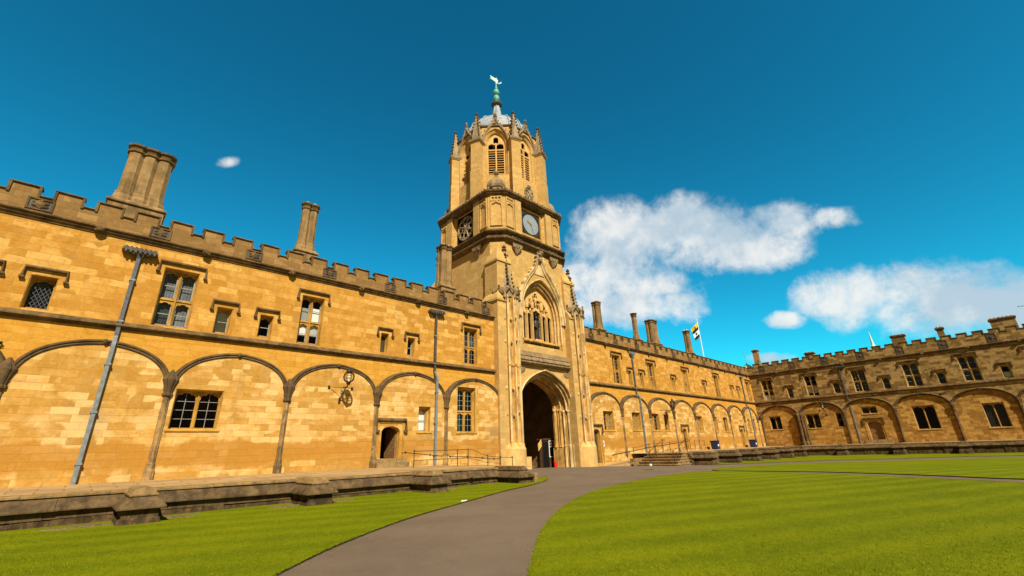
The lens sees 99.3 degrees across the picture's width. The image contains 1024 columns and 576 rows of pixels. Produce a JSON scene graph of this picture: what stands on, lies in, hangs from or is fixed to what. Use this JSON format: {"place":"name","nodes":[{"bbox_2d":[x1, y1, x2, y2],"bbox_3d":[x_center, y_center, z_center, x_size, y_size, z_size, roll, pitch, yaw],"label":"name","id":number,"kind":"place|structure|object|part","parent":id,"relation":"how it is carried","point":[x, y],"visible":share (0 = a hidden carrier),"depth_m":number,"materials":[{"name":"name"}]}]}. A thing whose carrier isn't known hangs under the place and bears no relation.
{"place":"outdoors","nodes":[
{"label":"outdoors","id":0,"kind":"place"},
{"bbox_2d":[0,465,533,495],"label":"terrace paving","id":1,"kind":"structure","parent":0,"point":[150,483],"depth_m":14.78,"materials":[{"name":"beige stone"}]},
{"bbox_2d":[0,143,498,506],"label":"stone range","id":2,"kind":"structure","parent":1,"relation":"on","point":[141,342],"depth_m":17.82,"materials":[{"name":"golden limestone"},{"name":"stone"},{"name":"glass"}]},
{"bbox_2d":[0,259,6,273],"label":"window","id":3,"kind":"structure","parent":2,"relation":"in","point":[2,271],"depth_m":14.30,"materials":[{"name":"stone"}]},
{"bbox_2d":[18,264,69,309],"bbox_3d":[-16.182,0.046,14.955,1.200,1.482,0.600,17,-27,-40],"label":"window","id":4,"kind":"structure","parent":2,"relation":"in","point":[38,294],"depth_m":15.03,"materials":[{"name":"stone"}]},
{"bbox_2d":[150,258,207,328],"bbox_3d":[-13.523,0.298,17.538,1.700,2.684,0.600,17,-27,-40],"label":"window","id":5,"kind":"structure","parent":2,"relation":"in","point":[177,291],"depth_m":17.65,"materials":[{"name":"stone"}]},
{"bbox_2d":[164,388,223,431],"bbox_3d":[-12.152,4.720,16.720,1.705,1.548,0.405,17,-27,-40],"label":"window","id":6,"kind":"structure","parent":2,"relation":"in","point":[198,394],"depth_m":16.81,"materials":[{"name":"stone"}]},
{"bbox_2d":[210,299,240,333],"bbox_3d":[-12.219,1.253,18.396,1.110,1.431,0.510,17,-27,-40],"label":"window","id":7,"kind":"structure","parent":2,"relation":"in","point":[223,318],"depth_m":18.50,"materials":[{"name":"glass"}]},
{"bbox_2d":[254,307,280,337],"bbox_3d":[-11.023,1.585,19.453,1.090,1.311,0.490,17,-27,-40],"label":"window","id":8,"kind":"structure","parent":2,"relation":"in","point":[262,317],"depth_m":19.54,"materials":[{"name":"stone"}]},
{"bbox_2d":[296,288,330,345],"bbox_3d":[-9.671,1.425,20.900,1.590,2.653,0.510,17,-27,-40],"label":"window","id":9,"kind":"structure","parent":2,"relation":"in","point":[311,320],"depth_m":21.04,"materials":[{"name":"stone"}]},
{"bbox_2d":[328,368,354,403],"bbox_3d":[-7.739,4.539,20.221,1.200,1.540,1.106,17,-27,-40],"label":"wall lantern","id":10,"kind":"object","parent":2,"relation":"attached to","point":[349,371],"depth_m":20.18,"materials":[{"name":"black metal"}]},
{"bbox_2d":[377,326,394,352],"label":"window","id":11,"kind":"structure","parent":2,"relation":"in","point":[384,343],"depth_m":23.29,"materials":[{"name":"stone"}]},
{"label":"door","id":12,"kind":"part","parent":2,"relation":"part of","materials":[{"name":"stone"}]},
{"bbox_2d":[404,331,420,355],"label":"window","id":13,"kind":"structure","parent":2,"relation":"in","point":[412,346],"depth_m":24.33,"materials":[{"name":"stone"}]},
{"bbox_2d":[417,406,431,432],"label":"window","id":14,"kind":"structure","parent":2,"relation":"in","point":[424,412],"depth_m":23.40,"materials":[{"name":"stone"}]},
{"bbox_2d":[456,387,476,433],"bbox_3d":[-2.728,7.113,25.258,1.501,2.598,0.405,17,-27,-40],"label":"window","id":15,"kind":"structure","parent":2,"relation":"in","point":[472,391],"depth_m":25.47,"materials":[{"name":"stone"}]},
{"bbox_2d":[461,322,481,364],"bbox_3d":[-2.671,3.507,27.184,1.600,2.573,0.600,17,-27,-40],"label":"window","id":16,"kind":"structure","parent":2,"relation":"in","point":[472,334],"depth_m":27.37,"materials":[{"name":"stone"}]},
{"bbox_2d":[401,449,512,467],"bbox_3d":[-2.507,8.788,22.268,7.097,1.090,0.073,17,-27,-40],"label":"handrail","id":17,"kind":"object","parent":1,"relation":"on","point":[457,456],"visible":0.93,"depth_m":22.11,"materials":[{"name":"black metal"}]},
{"bbox_2d":[0,477,546,575],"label":"lawn","id":18,"kind":"structure","parent":0,"point":[152,537],"depth_m":8.14,"materials":[{"name":"green plant"}]},
{"bbox_2d":[34,522,112,530],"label":"bare soil","id":19,"kind":"structure","parent":18,"relation":"on","point":[82,526],"depth_m":10.00,"materials":[{"name":"brown soil"}]},
{"bbox_2d":[160,513,200,518],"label":"bare soil","id":20,"kind":"structure","parent":18,"relation":"on","point":[176,516],"depth_m":11.24,"materials":[{"name":"brown soil"}]},
{"bbox_2d":[267,504,298,507],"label":"bare soil","id":21,"kind":"structure","parent":18,"relation":"on","point":[281,506],"depth_m":12.74,"materials":[{"name":"brown soil"}]},
{"bbox_2d":[333,498,353,500],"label":"bare soil","id":22,"kind":"structure","parent":18,"relation":"on","point":[343,499],"depth_m":14.10,"materials":[{"name":"brown soil"}]},
{"bbox_2d":[531,473,538,481],"bbox_3d":[1.001,8.495,18.978,0.280,0.800,0.280,17,-27,-40],"label":"stone post","id":23,"kind":"object","parent":18,"relation":"on","point":[535,479],"visible":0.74,"depth_m":18.96,"materials":[{"name":"beige stone"}]},
{"bbox_2d":[0,0,1023,366],"label":"sky","id":24,"kind":"structure","parent":0,"point":[788,179],"materials":[{"name":"blue"}]},
{"bbox_2d":[0,471,1023,575],"bbox_3d":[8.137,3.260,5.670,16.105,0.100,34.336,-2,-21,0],"label":"lawn","id":25,"kind":"structure","parent":0,"point":[725,476],"depth_m":7.26,"materials":[{"name":"green plant"}]},
{"bbox_2d":[48,456,1023,575],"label":"path","id":26,"kind":"structure","parent":0,"point":[479,537],"depth_m":7.84,"materials":[{"name":"grey asphalt"}]},
{"bbox_2d":[295,476,652,574],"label":"grit","id":27,"kind":"object","parent":26,"relation":"on","point":[419,518],"visible":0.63,"depth_m":7.84,"materials":[{"name":"gravel"}]},
{"bbox_2d":[527,457,531,469],"bbox_3d":[0.813,11.756,28.842,0.950,1.020,0.500,17,-27,-40],"label":"guard stone","id":28,"kind":"object","parent":26,"relation":"on","point":[529,461],"visible":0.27,"depth_m":28.89,"materials":[{"name":"beige stone"}]},
{"bbox_2d":[538,440,541,467],"bbox_3d":[2.035,12.007,31.456,0.106,2.000,0.469,-15,-24,31],"label":"leaning board","id":29,"kind":"object","parent":26,"relation":"on","point":[539,445],"visible":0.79,"depth_m":31.53,"materials":[{"name":"wood"}]},
{"bbox_2d":[536,438,554,467],"bbox_3d":[2.640,12.341,32.334,1.620,2.150,0.670,17,-27,-40],"label":"porter kiosk","id":30,"kind":"object","parent":26,"relation":"on","point":[546,452],"visible":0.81,"depth_m":31.95,"materials":[{"name":"brown wood"}]},
{"bbox_2d":[543,441,549,467],"bbox_3d":[2.505,12.208,31.822,0.580,1.850,0.028,17,-27,-40],"label":"door","id":31,"kind":"structure","parent":30,"relation":"in","point":[545,443],"depth_m":31.80,"materials":[{"name":"black wood"}]},
{"bbox_2d":[548,441,553,456],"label":"window","id":32,"kind":"structure","parent":30,"relation":"in","point":[548,441],"depth_m":32.34,"materials":[{"name":"white paint"}]},
{"bbox_2d":[602,451,678,465],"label":"ramp","id":33,"kind":"structure","parent":26,"relation":"on","point":[622,463],"depth_m":32.07,"materials":[{"name":"beige stone"}]},
{"bbox_2d":[627,458,644,465],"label":"kerb wall","id":34,"kind":"structure","parent":33,"relation":"on","point":[634,461],"depth_m":32.23,"materials":[{"name":"stone"}]},
{"bbox_2d":[612,439,690,457],"bbox_3d":[11.521,12.960,34.802,12.142,1.530,0.073,17,-27,-40],"label":"handrail","id":35,"kind":"object","parent":33,"relation":"on","point":[655,446],"visible":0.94,"depth_m":35.20,"materials":[{"name":"black metal"}]},
{"bbox_2d":[549,300,765,465],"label":"stone range","id":36,"kind":"structure","parent":26,"relation":"on","point":[637,383],"depth_m":41.20,"materials":[{"name":"golden limestone"},{"name":"stone"},{"name":"glass"}]},
{"bbox_3d":[6.319,11.583,32.478,1.586,2.763,0.480,17,-27,-40],"label":"door","id":37,"kind":"part","parent":36,"relation":"part of","materials":[{"name":"stone"}]},
{"bbox_2d":[603,411,615,431],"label":"window","id":38,"kind":"structure","parent":36,"relation":"in","point":[608,415],"depth_m":34.49,"materials":[{"name":"stone"}]},
{"bbox_2d":[610,350,622,383],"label":"window","id":39,"kind":"structure","parent":36,"relation":"in","point":[617,357],"depth_m":37.71,"materials":[{"name":"stone"}]},
{"bbox_2d":[626,367,632,384],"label":"window","id":40,"kind":"structure","parent":36,"relation":"in","point":[629,372],"depth_m":38.66,"materials":[{"name":"stone"}]},
{"bbox_2d":[632,412,642,430],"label":"window","id":41,"kind":"structure","parent":36,"relation":"in","point":[636,417],"depth_m":37.14,"materials":[{"name":"stone"}]},
{"bbox_2d":[638,369,645,386],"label":"window","id":42,"kind":"structure","parent":36,"relation":"in","point":[641,374],"depth_m":39.89,"materials":[{"name":"stone"}]},
{"bbox_2d":[645,359,656,388],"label":"window","id":43,"kind":"structure","parent":36,"relation":"in","point":[652,379],"depth_m":41.39,"materials":[{"name":"stone"}]},
{"bbox_2d":[652,413,661,431],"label":"window","id":44,"kind":"structure","parent":36,"relation":"in","point":[657,422],"depth_m":39.15,"materials":[{"name":"stone"}]},
{"bbox_2d":[660,398,674,418],"bbox_3d":[14.452,11.034,39.912,1.200,1.740,1.189,17,-27,-40],"label":"wall lantern","id":45,"kind":"object","parent":36,"relation":"attached to","point":[671,402],"depth_m":39.80,"materials":[{"name":"black metal"}]},
{"bbox_2d":[663,414,671,431],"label":"window","id":46,"kind":"structure","parent":36,"relation":"in","point":[666,421],"depth_m":40.35,"materials":[{"name":"stone"}]},
{"bbox_2d":[670,374,676,390],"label":"window","id":47,"kind":"structure","parent":36,"relation":"in","point":[673,379],"depth_m":43.75,"materials":[{"name":"stone"}]},
{"bbox_2d":[680,366,690,392],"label":"window","id":48,"kind":"structure","parent":36,"relation":"in","point":[684,372],"depth_m":45.88,"materials":[{"name":"stone"}]},
{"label":"door","id":49,"kind":"part","parent":36,"relation":"part of","materials":[{"name":"stone"}]},
{"bbox_2d":[691,319,703,356],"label":"flagpole","id":50,"kind":"object","parent":36,"relation":"on","point":[695,330],"visible":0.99,"depth_m":59.70,"materials":[{"name":"white metal"}]},
{"bbox_2d":[696,416,704,431],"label":"window","id":51,"kind":"structure","parent":36,"relation":"in","point":[699,418],"depth_m":44.89,"materials":[{"name":"stone"}]},
{"bbox_2d":[701,379,706,393],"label":"window","id":52,"kind":"structure","parent":36,"relation":"in","point":[704,386],"depth_m":48.29,"materials":[{"name":"stone"}]},
{"bbox_2d":[711,372,721,397],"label":"window","id":53,"kind":"structure","parent":36,"relation":"in","point":[715,377],"depth_m":50.85,"materials":[{"name":"stone"}]},
{"bbox_2d":[715,417,719,431],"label":"window","id":54,"kind":"structure","parent":36,"relation":"in","point":[716,422],"depth_m":47.28,"materials":[{"name":"stone"}]},
{"bbox_2d":[723,417,730,432],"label":"window","id":55,"kind":"structure","parent":36,"relation":"in","point":[725,420],"depth_m":49.05,"materials":[{"name":"stone"}]},
{"bbox_2d":[729,384,734,398],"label":"window","id":56,"kind":"structure","parent":36,"relation":"in","point":[729,384],"depth_m":53.16,"materials":[{"name":"stone"}]},
{"bbox_2d":[736,386,740,398],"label":"window","id":57,"kind":"structure","parent":36,"relation":"in","point":[737,389],"depth_m":54.45,"materials":[{"name":"stone"}]},
{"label":"door","id":58,"kind":"part","parent":36,"relation":"part of","materials":[{"name":"stone"}]},
{"bbox_2d":[744,379,752,400],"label":"window","id":59,"kind":"structure","parent":36,"relation":"in","point":[747,383],"depth_m":57.26,"materials":[{"name":"stone"}]},
{"bbox_2d":[747,419,752,432],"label":"window","id":60,"kind":"structure","parent":36,"relation":"in","point":[749,425],"depth_m":53.36,"materials":[{"name":"stone"}]},
{"bbox_2d":[636,452,691,465],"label":"stone steps","id":61,"kind":"structure","parent":26,"relation":"on","point":[664,459],"depth_m":31.58,"materials":[{"name":"beige stone"}]},
{"bbox_2d":[648,440,663,463],"bbox_3d":[10.903,12.255,32.618,2.708,1.760,0.062,17,-27,-40],"label":"handrail","id":62,"kind":"object","parent":61,"relation":"on","point":[655,450],"visible":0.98,"depth_m":32.37,"materials":[{"name":"black metal"}]},
{"bbox_2d":[672,438,687,461],"bbox_3d":[12.201,11.728,31.334,2.708,1.760,0.062,17,-27,-40],"label":"handrail","id":63,"kind":"object","parent":61,"relation":"on","point":[679,450],"visible":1,"depth_m":31.16,"materials":[{"name":"black metal"}]},
{"bbox_2d":[686,446,807,464],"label":"terrace wall","id":64,"kind":"structure","parent":26,"relation":"on","point":[714,457],"depth_m":36.69,"materials":[{"name":"stone"}]},
{"bbox_2d":[747,315,1023,450],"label":"stone range","id":65,"kind":"structure","parent":26,"relation":"on","point":[879,394],"depth_m":47.25,"materials":[{"name":"brown stone"}]},
{"bbox_2d":[758,377,774,399],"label":"window","id":66,"kind":"structure","parent":65,"relation":"in","point":[769,397],"depth_m":56.54,"materials":[{"name":"brown stone"}]},
{"bbox_2d":[769,416,783,430],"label":"window","id":67,"kind":"structure","parent":65,"relation":"in","point":[775,417],"depth_m":55.17,"materials":[{"name":"black glass"}]},
{"bbox_2d":[784,384,793,397],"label":"window","id":68,"kind":"structure","parent":65,"relation":"in","point":[789,389],"depth_m":54.70,"materials":[{"name":"brown stone"}]},
{"bbox_2d":[800,372,819,395],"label":"window","id":69,"kind":"structure","parent":65,"relation":"in","point":[813,389],"depth_m":53.20,"materials":[{"name":"brown stone"}]},
{"bbox_2d":[805,413,822,428],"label":"window","id":70,"kind":"structure","parent":65,"relation":"in","point":[806,415],"depth_m":52.34,"materials":[{"name":"brown stone"}]},
{"bbox_2d":[829,379,841,392],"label":"window","id":71,"kind":"structure","parent":65,"relation":"in","point":[836,387],"depth_m":51.39,"materials":[{"name":"brown stone"}]},
{"bbox_2d":[835,412,844,427],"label":"window","id":72,"kind":"structure","parent":65,"relation":"in","point":[836,413],"depth_m":50.52,"materials":[{"name":"brown stone"}]},
{"bbox_2d":[846,365,869,391],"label":"window","id":73,"kind":"structure","parent":65,"relation":"in","point":[858,376],"depth_m":50.02,"materials":[{"name":"black glass"}]},
{"bbox_2d":[860,406,878,414],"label":"window","id":74,"kind":"structure","parent":65,"relation":"in","point":[868,407],"depth_m":48.78,"materials":[{"name":"brown stone"}]},
{"bbox_2d":[868,331,875,349],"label":"roof spire","id":75,"kind":"structure","parent":65,"relation":"on","point":[872,342],"depth_m":62.62,"materials":[{"name":"white metal"}]},
{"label":"door","id":76,"kind":"part","parent":65,"relation":"part of","materials":[{"name":"brown wood"}]},
{"bbox_2d":[878,374,891,388],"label":"window","id":77,"kind":"structure","parent":65,"relation":"in","point":[885,380],"depth_m":48.24,"materials":[{"name":"brown stone"}]},
{"bbox_2d":[897,359,923,386],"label":"window","id":78,"kind":"structure","parent":65,"relation":"in","point":[911,372],"depth_m":46.88,"materials":[{"name":"black glass"}]},
{"bbox_2d":[911,405,942,429],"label":"window","id":79,"kind":"structure","parent":65,"relation":"in","point":[921,406],"depth_m":45.39,"materials":[{"name":"brown stone"}]},
{"bbox_2d":[932,368,947,383],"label":"window","id":80,"kind":"structure","parent":65,"relation":"in","point":[941,377],"depth_m":45.17,"materials":[{"name":"black glass"}]},
{"bbox_2d":[952,351,983,381],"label":"window","id":81,"kind":"structure","parent":65,"relation":"in","point":[969,367],"depth_m":43.88,"materials":[{"name":"black glass"}]},
{"bbox_2d":[981,402,1014,428],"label":"window","id":82,"kind":"structure","parent":65,"relation":"in","point":[993,403],"depth_m":41.85,"materials":[{"name":"brown stone"}]},
{"bbox_2d":[995,361,1013,377],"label":"window","id":83,"kind":"structure","parent":65,"relation":"in","point":[1008,374],"depth_m":41.96,"materials":[{"name":"brown stone"}]},
{"bbox_2d":[634,446,783,453],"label":"terrace paving","id":84,"kind":"structure","parent":0,"point":[716,449],"depth_m":41.57,"materials":[{"name":"beige stone"}]},
{"bbox_2d":[710,440,719,448],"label":"litter bin","id":85,"kind":"object","parent":84,"relation":"on","point":[715,444],"visible":0.9,"depth_m":43.36,"materials":[{"name":"blue plastic"}]},
{"bbox_2d":[749,439,756,446],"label":"litter bin","id":86,"kind":"object","parent":84,"relation":"on","point":[753,442],"visible":0.92,"depth_m":50.04,"materials":[{"name":"blue plastic"}]},
{"bbox_2d":[712,457,1023,479],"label":"lawn","id":87,"kind":"structure","parent":0,"point":[999,468],"depth_m":20.88,"materials":[{"name":"green plant"}]},
{"bbox_2d":[716,452,1023,464],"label":"lawn","id":88,"kind":"structure","parent":0,"point":[842,457],"depth_m":36.18,"materials":[{"name":"green plant"}]},
{"bbox_2d":[803,440,1023,455],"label":"terrace wall","id":89,"kind":"structure","parent":88,"relation":"on","point":[973,447],"depth_m":41.16,"materials":[{"name":"stone"}]},
{"bbox_2d":[804,439,1023,445],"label":"terrace paving","id":90,"kind":"structure","parent":0,"point":[920,442],"depth_m":42.56,"materials":[{"name":"beige stone"}]},
{"label":"ground","id":91,"kind":"structure","parent":0,"visible":0},
{"bbox_2d":[0,466,534,530],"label":"terrace wall","id":92,"kind":"structure","parent":91,"relation":"on","point":[132,505],"depth_m":12.42,"materials":[{"name":"stone"}]},
{"bbox_2d":[432,84,598,467],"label":"gate tower","id":93,"kind":"structure","parent":91,"relation":"on","point":[499,223],"depth_m":33.38,"materials":[{"name":"golden limestone"},{"name":"carved stone"},{"name":"lead"}]},
{"bbox_2d":[457,211,472,244],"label":"rose window","id":94,"kind":"structure","parent":93,"relation":"in","point":[465,224],"depth_m":35.29,"materials":[{"name":"stone"}]},
{"bbox_2d":[490,75,501,83],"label":"weather vane","id":95,"kind":"object","parent":93,"relation":"attached to","point":[494,79],"visible":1,"depth_m":44.06,"materials":[{"name":"white metal"}]},
{"bbox_2d":[533,314,542,341],"bbox_3d":[1.825,3.004,32.672,0.800,2.180,0.560,17,-27,-40],"label":"statue","id":96,"kind":"object","parent":93,"relation":"on","point":[537,325],"visible":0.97,"depth_m":32.45,"materials":[{"name":"grey stone"}]},
{"bbox_2d":[519,251,565,350],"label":"great window","id":97,"kind":"structure","parent":93,"relation":"in","point":[537,298],"depth_m":33.49,"materials":[{"name":"stone"}]}
]}

